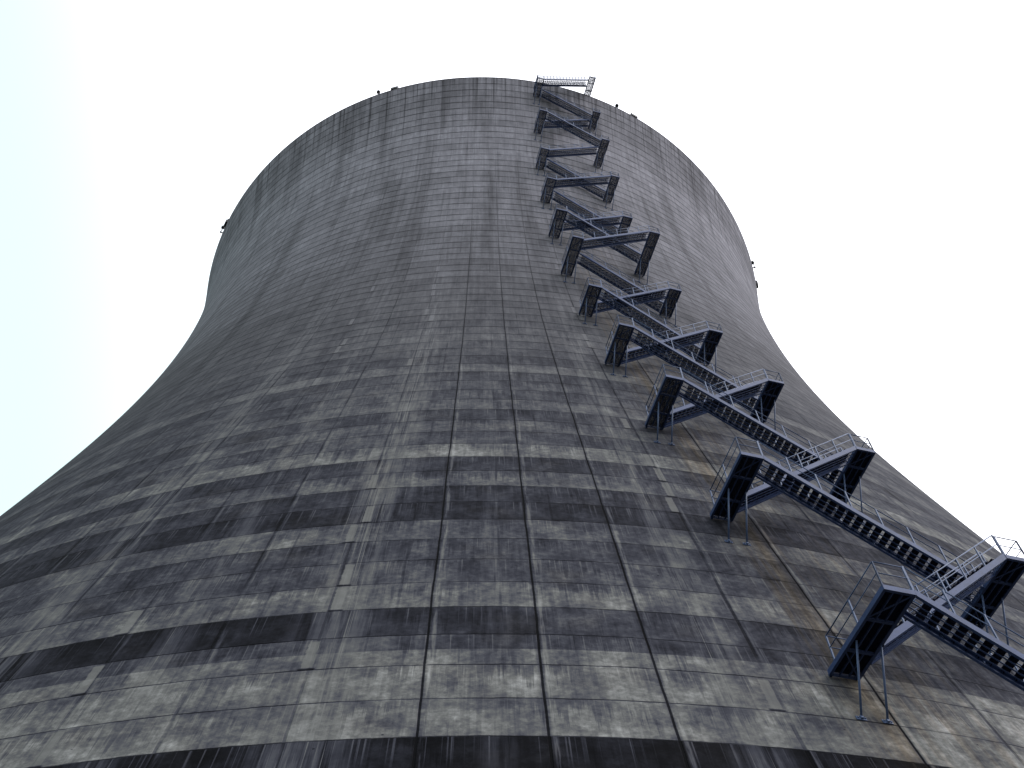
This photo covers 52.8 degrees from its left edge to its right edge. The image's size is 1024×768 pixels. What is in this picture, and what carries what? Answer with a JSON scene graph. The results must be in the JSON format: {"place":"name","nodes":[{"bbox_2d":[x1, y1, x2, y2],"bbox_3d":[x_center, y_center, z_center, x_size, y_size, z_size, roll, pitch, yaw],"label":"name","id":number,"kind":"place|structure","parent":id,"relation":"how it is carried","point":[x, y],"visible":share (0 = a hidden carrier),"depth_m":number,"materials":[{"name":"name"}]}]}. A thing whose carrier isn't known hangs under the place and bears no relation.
{"place":"outdoors","nodes":[
{"label":"outdoors","id":0,"kind":"place"},
{"bbox_2d":[0,0,1023,557],"label":"sky","id":1,"kind":"structure","parent":0,"point":[866,157],"materials":[{"name":"white"}]},
{"label":"ground","id":2,"kind":"structure","parent":0,"visible":0},
{"bbox_2d":[0,77,1023,767],"bbox_3d":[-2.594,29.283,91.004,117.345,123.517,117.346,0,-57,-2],"label":"cooling tower","id":3,"kind":"structure","parent":2,"relation":"on","point":[374,465],"depth_m":39.32,"materials":[{"name":"concrete"}]},
{"bbox_2d":[533,74,1023,724],"bbox_3d":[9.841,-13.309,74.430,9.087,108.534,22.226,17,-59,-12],"label":"staircase","id":4,"kind":"structure","parent":3,"relation":"on","point":[877,632],"depth_m":44.67,"materials":[{"name":"grey metal"}]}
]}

